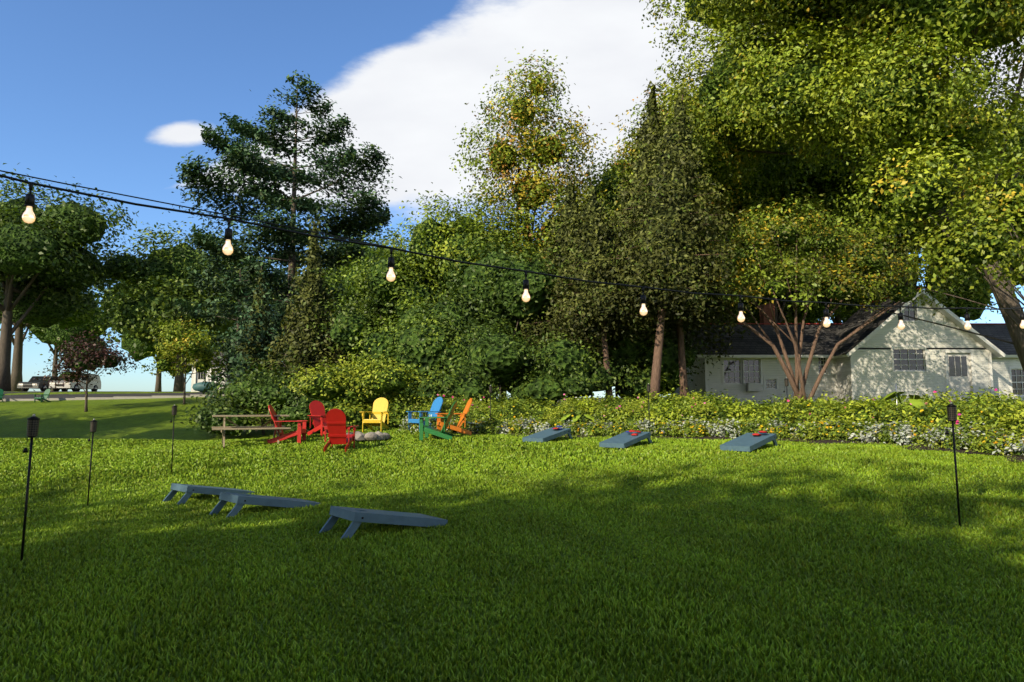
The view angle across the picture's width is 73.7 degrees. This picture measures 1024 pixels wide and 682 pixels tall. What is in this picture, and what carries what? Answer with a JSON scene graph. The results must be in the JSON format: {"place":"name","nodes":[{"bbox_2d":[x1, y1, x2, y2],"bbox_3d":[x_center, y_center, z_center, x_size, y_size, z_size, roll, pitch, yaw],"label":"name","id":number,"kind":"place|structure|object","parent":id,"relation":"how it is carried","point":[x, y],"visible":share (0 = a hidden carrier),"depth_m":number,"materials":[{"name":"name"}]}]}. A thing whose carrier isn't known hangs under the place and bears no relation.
{"place":"outdoors","nodes":[
{"label":"outdoors","id":0,"kind":"place"},
{"bbox_2d":[9,391,143,391],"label":"parking asphalt","id":1,"kind":"structure","parent":0,"point":[51,391],"depth_m":57.72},
{"bbox_2d":[17,376,67,390],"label":"pickup truck","id":2,"kind":"object","parent":1,"relation":"on","point":[29,384],"visible":0.64,"depth_m":59.34,"materials":[{"name":"grey paint"}]},
{"bbox_2d":[49,374,100,390],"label":"silver suv","id":3,"kind":"object","parent":1,"relation":"on","point":[95,385],"visible":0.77,"depth_m":60.72,"materials":[{"name":"grey paint"}]},
{"bbox_2d":[188,352,233,364],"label":"shed roof","id":4,"kind":"structure","parent":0,"point":[214,358],"depth_m":55.64,"materials":[{"name":"grey"}]},
{"bbox_2d":[3,391,670,399],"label":"road asphalt","id":5,"kind":"structure","parent":0,"point":[27,396],"depth_m":52.87,"materials":[{"name":"grey asphalt"}]},
{"bbox_2d":[0,428,920,482],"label":"lawn grass","id":6,"kind":"structure","parent":0,"point":[64,456],"depth_m":14.81,"materials":[{"name":"green plant"}]},
{"bbox_2d":[0,392,1023,681],"bbox_3d":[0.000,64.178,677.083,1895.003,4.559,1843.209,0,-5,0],"label":"lawn ground","id":7,"kind":"structure","parent":0,"point":[150,418],"depth_m":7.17,"materials":[{"name":"green plant"}]},
{"bbox_2d":[0,389,4,400],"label":"adirondack chair","id":8,"kind":"object","parent":7,"relation":"on","point":[1,394],"visible":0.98,"depth_m":50.23,"materials":[{"name":"paint"}]},
{"bbox_2d":[20,414,39,560],"bbox_3d":[-4.506,1.447,6.352,0.134,1.526,0.100,-4,-6,34],"label":"tiki torch","id":9,"kind":"object","parent":7,"relation":"on","point":[33,420],"visible":0.97,"depth_m":6.36,"materials":[{"name":"black metal"}]},
{"bbox_2d":[33,389,50,401],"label":"adirondack chair","id":10,"kind":"object","parent":7,"relation":"on","point":[45,395],"visible":0.98,"depth_m":49.47,"materials":[{"name":"paint"}]},
{"bbox_2d":[0,287,125,390],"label":"distant tree","id":11,"kind":"object","parent":7,"relation":"on","point":[41,334],"visible":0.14,"depth_m":112.11,"materials":[{"name":"green plant"}]},
{"bbox_2d":[0,203,128,390],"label":"tree","id":12,"kind":"object","parent":7,"relation":"on","point":[17,362],"visible":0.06,"depth_m":80.58,"materials":[{"name":"green plant"}]},
{"bbox_2d":[0,163,140,391],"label":"tree","id":13,"kind":"object","parent":7,"relation":"on","point":[50,253],"visible":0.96,"depth_m":63.32,"materials":[{"name":"green plant"}]},
{"bbox_2d":[34,326,142,411],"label":"purple leaf plum tree","id":14,"kind":"object","parent":7,"relation":"on","point":[92,355],"visible":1,"depth_m":43.28,"materials":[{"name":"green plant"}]},
{"bbox_2d":[87,419,97,505],"bbox_3d":[-6.659,1.994,10.791,0.133,1.525,0.100,-4,-6,33],"label":"tiki torch","id":15,"kind":"object","parent":7,"relation":"on","point":[93,425],"visible":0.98,"depth_m":10.80,"materials":[{"name":"black metal"}]},
{"bbox_2d":[94,237,210,391],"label":"distant tree","id":16,"kind":"object","parent":7,"relation":"on","point":[133,345],"visible":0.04,"depth_m":113.43,"materials":[{"name":"green plant"}]},
{"bbox_2d":[170,405,176,471],"bbox_3d":[-6.755,2.029,13.579,0.131,1.525,0.100,-4,-6,34],"label":"tiki torch","id":17,"kind":"object","parent":7,"relation":"on","point":[174,410],"visible":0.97,"depth_m":13.59,"materials":[{"name":"black metal"}]},
{"bbox_2d":[135,314,228,404],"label":"young maple tree","id":18,"kind":"object","parent":7,"relation":"on","point":[186,343],"visible":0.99,"depth_m":45.58,"materials":[{"name":"green plant"}]},
{"bbox_2d":[80,212,284,391],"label":"tree","id":19,"kind":"object","parent":7,"relation":"on","point":[157,277],"visible":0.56,"depth_m":68.22,"materials":[{"name":"green plant"}]},
{"bbox_2d":[145,297,247,378],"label":"distant tree","id":20,"kind":"object","parent":7,"relation":"on","point":[189,369],"visible":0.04,"depth_m":118.90,"materials":[{"name":"green plant"}]},
{"bbox_2d":[192,382,214,391],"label":"propane tank","id":21,"kind":"object","parent":7,"relation":"on","point":[199,387],"visible":0.52,"depth_m":53.38,"materials":[{"name":"teal metal"}]},
{"bbox_2d":[162,483,254,504],"bbox_3d":[-4.872,2.460,11.102,0.622,0.340,1.354,-5,-7,42],"label":"cornhole board","id":22,"kind":"object","parent":7,"relation":"on","point":[189,490],"visible":0.74,"depth_m":10.80,"materials":[{"name":"paint"}]},
{"bbox_2d":[191,365,230,391],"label":"shed walls","id":23,"kind":"structure","parent":7,"relation":"on","point":[196,377],"depth_m":55.21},
{"bbox_2d":[173,239,300,357],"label":"pine","id":24,"kind":"object","parent":7,"relation":"on","point":[194,311],"visible":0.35,"depth_m":59.87,"materials":[{"name":"green plant"}]},
{"bbox_2d":[176,358,311,435],"bbox_3d":[-12.678,2.922,34.464,7.684,4.196,4.852,0,-5,0],"label":"dark hedge shrub","id":25,"kind":"object","parent":7,"relation":"on","point":[250,394],"visible":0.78,"depth_m":33.79,"materials":[{"name":"green plant"}]},
{"bbox_2d":[202,262,290,405],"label":"hemlock","id":26,"kind":"object","parent":7,"relation":"on","point":[259,332],"visible":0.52,"depth_m":46.27,"materials":[{"name":"green plant"}]},
{"bbox_2d":[212,415,290,447],"bbox_3d":[-6.765,2.320,17.655,1.830,0.806,1.676,2,-6,-24],"label":"picnic table","id":27,"kind":"object","parent":7,"relation":"on","point":[236,427],"visible":0.91,"depth_m":17.34,"materials":[{"name":"brown wood"}]},
{"bbox_2d":[210,492,320,517],"bbox_3d":[-3.440,2.267,9.560,1.354,0.340,0.622,5,-8,-44],"label":"cornhole board","id":28,"kind":"object","parent":7,"relation":"on","point":[240,500],"visible":0.82,"depth_m":9.32,"materials":[{"name":"paint"}]},
{"bbox_2d":[267,405,307,443],"bbox_3d":[-5.812,2.143,17.622,0.930,1.001,0.725,0,-5,-4],"label":"adirondack chair","id":29,"kind":"object","parent":7,"relation":"on","point":[299,431],"visible":0.87,"depth_m":17.37,"materials":[{"name":"paint"}]},
{"bbox_2d":[169,69,406,371],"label":"tree","id":30,"kind":"object","parent":7,"relation":"on","point":[242,160],"visible":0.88,"depth_m":52.90,"materials":[{"name":"green plant"}]},
{"bbox_2d":[223,246,354,346],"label":"tree","id":31,"kind":"object","parent":7,"relation":"on","point":[332,273],"visible":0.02,"depth_m":82.30,"materials":[{"name":"green plant"}]},
{"bbox_2d":[246,217,351,425],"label":"spruce","id":32,"kind":"object","parent":7,"relation":"on","point":[304,346],"visible":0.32,"depth_m":39.49,"materials":[{"name":"green plant"}]},
{"bbox_2d":[259,377,375,433],"bbox_3d":[-8.744,3.355,32.684,5.825,3.376,4.777,0,-5,0],"label":"dark hedge shrub","id":33,"kind":"object","parent":7,"relation":"on","point":[300,410],"visible":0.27,"depth_m":31.93,"materials":[{"name":"green plant"}]},
{"bbox_2d":[307,400,327,435],"bbox_3d":[-5.279,2.163,19.116,0.930,1.001,0.725,-5,-8,44],"label":"adirondack chair","id":34,"kind":"object","parent":7,"relation":"on","point":[317,412],"visible":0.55,"depth_m":19.21,"materials":[{"name":"paint"}]},
{"bbox_2d":[0,394,669,401],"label":"road kerb","id":35,"kind":"structure","parent":7,"relation":"on","point":[118,397],"depth_m":50.52,"materials":[{"name":"concrete"}]},
{"bbox_2d":[293,259,383,366],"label":"dark tree","id":36,"kind":"object","parent":7,"relation":"on","point":[337,310],"visible":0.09,"depth_m":41.73,"materials":[{"name":"green plant"}]},
{"bbox_2d":[322,409,358,451],"bbox_3d":[-4.096,2.106,16.213,0.725,1.001,0.930,0,-5,0],"label":"adirondack chair","id":37,"kind":"object","parent":7,"relation":"on","point":[336,427],"visible":0.92,"depth_m":15.97,"materials":[{"name":"paint"}]},
{"bbox_2d":[275,348,434,430],"bbox_3d":[-5.128,1.864,23.468,5.451,3.269,4.577,0,-5,0],"label":"bush","id":38,"kind":"object","parent":7,"relation":"on","point":[356,390],"visible":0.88,"depth_m":22.57,"materials":[{"name":"green plant"}]},
{"bbox_2d":[321,228,408,279],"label":"distant tree","id":39,"kind":"object","parent":7,"relation":"on","point":[369,249],"visible":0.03,"depth_m":99.50,"materials":[{"name":"green plant"}]},
{"bbox_2d":[346,431,389,440],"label":"fire pit stones","id":40,"kind":"object","parent":7,"relation":"on","point":[370,436],"visible":0.56,"depth_m":17.27,"materials":[{"name":"grey stone"}]},
{"bbox_2d":[362,397,390,431],"bbox_3d":[-3.934,2.139,19.855,0.725,1.001,0.930,-1,-5,7],"label":"adirondack chair","id":41,"kind":"object","parent":7,"relation":"on","point":[379,412],"visible":0.93,"depth_m":20.04,"materials":[{"name":"paint"}]},
{"bbox_2d":[306,218,451,353],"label":"locust tree","id":42,"kind":"object","parent":7,"relation":"on","point":[378,288],"visible":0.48,"depth_m":35.33,"materials":[{"name":"green plant"}]},
{"bbox_2d":[319,506,447,538],"bbox_3d":[-1.478,2.066,7.904,1.354,0.340,0.622,4,-7,-39],"label":"cornhole board","id":43,"kind":"object","parent":7,"relation":"on","point":[357,517],"visible":0.81,"depth_m":7.70,"materials":[{"name":"paint"}]},
{"bbox_2d":[344,291,446,404],"bbox_3d":[-4.658,0.748,33.306,7.826,6.688,5.493,-2,-6,24],"label":"understory shrub","id":44,"kind":"object","parent":7,"relation":"on","point":[373,342],"visible":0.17,"depth_m":32.47,"materials":[{"name":"green plant"}]},
{"bbox_2d":[406,397,442,429],"bbox_3d":[-2.412,2.076,19.321,0.930,1.001,0.725,5,-7,-42],"label":"adirondack chair","id":45,"kind":"object","parent":7,"relation":"on","point":[436,405],"visible":0.64,"depth_m":19.34,"materials":[{"name":"paint"}]},
{"bbox_2d":[378,307,480,401],"bbox_3d":[-3.842,1.060,28.177,5.383,5.008,5.064,-4,-7,34],"label":"understory shrub","id":46,"kind":"object","parent":7,"relation":"on","point":[428,346],"visible":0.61,"depth_m":27.66,"materials":[{"name":"green plant"}]},
{"bbox_2d":[418,401,456,439],"bbox_3d":[-1.883,2.046,17.574,0.930,1.001,0.725,-1,-5,8],"label":"adirondack chair","id":47,"kind":"object","parent":7,"relation":"on","point":[426,428],"visible":0.96,"depth_m":17.34,"materials":[{"name":"paint"}]},
{"bbox_2d":[435,398,471,434],"bbox_3d":[-1.537,2.033,18.378,0.930,1.001,0.725,2,-6,-17],"label":"adirondack chair","id":48,"kind":"object","parent":7,"relation":"on","point":[440,424],"visible":0.81,"depth_m":18.22,"materials":[{"name":"paint"}]},
{"bbox_2d":[378,182,530,301],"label":"locust tree","id":49,"kind":"object","parent":7,"relation":"on","point":[430,235],"visible":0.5,"depth_m":34.54,"materials":[{"name":"green plant"}]},
{"bbox_2d":[414,355,518,408],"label":"understory shrub","id":50,"kind":"object","parent":7,"relation":"on","point":[458,383],"visible":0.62,"depth_m":24.01,"materials":[{"name":"green plant"}]},
{"bbox_2d":[387,227,569,399],"bbox_3d":[-0.482,-0.758,30.744,8.794,8.515,8.407,5,-8,-45],"label":"dark tree","id":51,"kind":"object","parent":7,"relation":"on","point":[488,296],"visible":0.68,"depth_m":29.12,"materials":[{"name":"green plant"}]},
{"bbox_2d":[421,323,551,405],"bbox_3d":[-0.682,1.234,26.999,5.716,4.033,4.916,0,-5,0],"label":"understory shrub","id":52,"kind":"object","parent":7,"relation":"on","point":[497,353],"visible":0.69,"depth_m":26.18,"materials":[{"name":"green plant"}]},
{"bbox_2d":[483,333,541,397],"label":"understory shrub","id":53,"kind":"object","parent":7,"relation":"on","point":[509,389],"depth_m":31.33,"materials":[{"name":"green plant"}]},
{"bbox_2d":[440,46,615,291],"bbox_3d":[1.083,-6.461,39.351,11.342,20.749,8.009,0,-5,0],"label":"tall autumn tree","id":54,"kind":"object","parent":7,"relation":"on","point":[534,193],"visible":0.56,"depth_m":38.46,"materials":[{"name":"green plant"}]},
{"bbox_2d":[522,426,572,441],"bbox_3d":[0.905,2.295,16.816,0.622,0.408,1.354,-4,-7,38],"label":"cornhole board","id":55,"kind":"object","parent":7,"relation":"on","point":[548,434],"visible":0.94,"depth_m":16.63,"materials":[{"name":"paint"}]},
{"bbox_2d":[506,327,632,404],"bbox_3d":[2.125,1.291,26.459,5.033,3.744,4.053,0,-5,0],"label":"understory shrub","id":56,"kind":"object","parent":7,"relation":"on","point":[559,368],"visible":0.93,"depth_m":25.68,"materials":[{"name":"green plant"}]},
{"bbox_2d":[560,414,595,422],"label":"elephant ear plant","id":57,"kind":"object","parent":7,"relation":"on","point":[576,418],"visible":0.38,"depth_m":18.66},
{"bbox_2d":[518,167,641,402],"bbox_3d":[2.815,-2.265,29.702,5.334,11.156,5.033,5,-7,-41],"label":"cedar","id":58,"kind":"object","parent":7,"relation":"on","point":[562,246],"visible":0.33,"depth_m":29.14,"materials":[{"name":"green plant"}]},
{"bbox_2d":[599,430,652,447],"bbox_3d":[2.531,2.155,15.017,0.622,0.388,1.354,-4,-7,38],"label":"cornhole board","id":59,"kind":"object","parent":7,"relation":"on","point":[626,439],"visible":0.96,"depth_m":14.79,"materials":[{"name":"paint"}]},
{"bbox_2d":[590,317,700,401],"bbox_3d":[5.008,0.890,29.409,6.255,4.724,5.172,0,-5,0],"label":"understory shrub","id":60,"kind":"object","parent":7,"relation":"on","point":[635,353],"visible":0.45,"depth_m":28.54,"materials":[{"name":"green plant"}]},
{"bbox_2d":[605,77,734,370],"bbox_3d":[6.579,-4.885,33.007,7.048,16.536,6.328,2,-6,-21],"label":"tall cedar","id":61,"kind":"object","parent":7,"relation":"on","point":[646,138],"visible":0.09,"depth_m":32.79,"materials":[{"name":"green plant"}]},
{"bbox_2d":[637,318,713,394],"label":"understory shrub","id":62,"kind":"object","parent":7,"relation":"on","point":[690,358],"visible":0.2,"depth_m":30.70,"materials":[{"name":"green plant"}]},
{"bbox_2d":[573,88,800,248],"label":"tree","id":63,"kind":"object","parent":7,"relation":"on","point":[608,177],"visible":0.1,"depth_m":41.00,"materials":[{"name":"green plant"}]},
{"bbox_2d":[622,128,754,396],"bbox_3d":[7.093,-3.135,28.723,5.850,12.467,5.614,0,-5,0],"label":"cedar","id":64,"kind":"object","parent":7,"relation":"on","point":[683,383],"visible":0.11,"depth_m":28.25,"materials":[{"name":"green plant"}]},
{"bbox_2d":[608,67,776,292],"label":"tall sparse tree","id":65,"kind":"object","parent":7,"relation":"on","point":[722,203],"visible":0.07,"depth_m":42.92,"materials":[{"name":"green plant"}]},
{"bbox_2d":[614,80,799,322],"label":"tree","id":66,"kind":"object","parent":7,"relation":"on","point":[758,318],"depth_m":50.30,"materials":[{"name":"green plant"}]},
{"bbox_2d":[417,431,1023,461],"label":"mulch soil","id":67,"kind":"structure","parent":7,"relation":"on","point":[918,447],"depth_m":14.20,"materials":[{"name":"brown soil"}]},
{"bbox_2d":[488,385,491,427],"bbox_3d":[-0.610,1.993,19.007,0.131,1.525,0.100,-4,-6,34],"label":"tiki torch","id":68,"kind":"object","parent":67,"relation":"in","point":[490,389],"visible":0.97,"depth_m":19.02,"materials":[{"name":"black metal"}]},
{"bbox_2d":[552,177,657,400],"bbox_3d":[3.784,-1.771,27.169,4.372,9.819,4.635,0,-5,0],"label":"cedar","id":69,"kind":"object","parent":67,"relation":"on","point":[595,230],"visible":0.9,"depth_m":26.77,"materials":[{"name":"green plant"}]},
{"bbox_2d":[645,383,649,422],"bbox_3d":[3.470,1.842,17.355,0.131,1.525,0.100,-4,-6,34],"label":"tiki torch","id":70,"kind":"object","parent":67,"relation":"on","point":[648,387],"visible":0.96,"depth_m":17.37,"materials":[{"name":"black metal"}]},
{"bbox_2d":[593,82,743,398],"bbox_3d":[5.860,-3.711,26.491,5.708,13.558,5.714,0,-5,0],"label":"leaning cedar","id":71,"kind":"object","parent":67,"relation":"on","point":[666,246],"visible":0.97,"depth_m":25.77,"materials":[{"name":"green plant"}]},
{"bbox_2d":[399,385,1023,456],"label":"flower bed plants","id":72,"kind":"object","parent":67,"relation":"on","point":[966,408],"visible":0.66,"depth_m":16.37,"materials":[{"name":"green plant"}]},
{"bbox_2d":[413,389,1023,445],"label":"flowers","id":73,"kind":"object","parent":72,"relation":"on","point":[957,421],"visible":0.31,"depth_m":15.47,"materials":[{"name":"white plant"}]},
{"bbox_2d":[783,377,788,411],"bbox_3d":[6.613,1.637,16.421,0.131,1.525,0.100,-4,-6,34],"label":"tiki torch","id":74,"kind":"object","parent":67,"relation":"in","point":[786,380],"visible":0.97,"depth_m":16.44,"materials":[{"name":"black metal"}]},
{"bbox_2d":[720,431,777,451],"bbox_3d":[4.730,1.986,13.553,0.622,0.401,1.354,-5,-8,44],"label":"cornhole board","id":75,"kind":"object","parent":7,"relation":"on","point":[748,442],"visible":0.98,"depth_m":13.34,"materials":[{"name":"paint"}]},
{"bbox_2d":[701,134,888,322],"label":"tree","id":76,"kind":"object","parent":7,"relation":"on","point":[815,312],"visible":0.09,"depth_m":42.50,"materials":[{"name":"green plant"}]},
{"bbox_2d":[658,183,968,402],"bbox_3d":[11.477,-1.684,27.959,12.290,9.314,7.745,0,-5,0],"label":"tree","id":77,"kind":"object","parent":7,"relation":"on","point":[781,235],"visible":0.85,"depth_m":26.71,"materials":[{"name":"green plant"}]},
{"bbox_2d":[634,0,1023,370],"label":"tree","id":78,"kind":"object","parent":7,"relation":"on","point":[996,23],"visible":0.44,"depth_m":28.75,"materials":[{"name":"green plant"}]},
{"bbox_2d":[704,9,1023,343],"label":"giant maple boughs","id":79,"kind":"object","parent":78,"relation":"attached to","point":[920,116],"visible":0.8,"depth_m":23.60,"materials":[{"name":"green plant"}]},
{"bbox_2d":[672,296,1023,405],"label":"house walls","id":80,"kind":"structure","parent":7,"relation":"on","point":[912,356],"depth_m":31.77,"materials":[{"name":"white paint"}]},
{"bbox_2d":[675,288,1017,358],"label":"house roof","id":81,"kind":"structure","parent":80,"relation":"on","point":[752,345],"depth_m":33.99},
{"bbox_2d":[783,253,926,322],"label":"tree","id":82,"kind":"object","parent":7,"relation":"on","point":[836,319],"visible":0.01,"depth_m":49.35,"materials":[{"name":"green plant"}]},
{"bbox_2d":[768,99,1022,322],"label":"tree","id":83,"kind":"object","parent":7,"relation":"on","point":[980,292],"visible":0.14,"depth_m":41.27,"materials":[{"name":"green plant"}]},
{"bbox_2d":[881,391,936,415],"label":"elephant ear plant","id":84,"kind":"object","parent":7,"relation":"on","point":[915,401],"visible":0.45,"depth_m":15.11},
{"bbox_2d":[945,402,960,525],"bbox_3d":[4.913,1.445,7.593,0.130,1.525,0.100,-4,-6,34],"label":"tiki torch","id":85,"kind":"object","parent":7,"relation":"on","point":[952,413],"visible":0.97,"depth_m":7.60,"materials":[{"name":"black metal"}]},
{"bbox_2d":[895,96,1023,297],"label":"tree","id":86,"kind":"object","parent":7,"relation":"on","point":[1012,268],"visible":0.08,"depth_m":41.49,"materials":[{"name":"green plant"}]},
{"bbox_2d":[0,170,1023,329],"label":"string lights","id":87,"kind":"object","parent":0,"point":[28,215],"visible":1,"depth_m":4.08,"materials":[{"name":"black plastic"}]},
{"bbox_2d":[0,0,1023,397],"label":"sky","id":88,"kind":"structure","parent":0,"point":[107,95],"materials":[{"name":"blue"}]}
]}

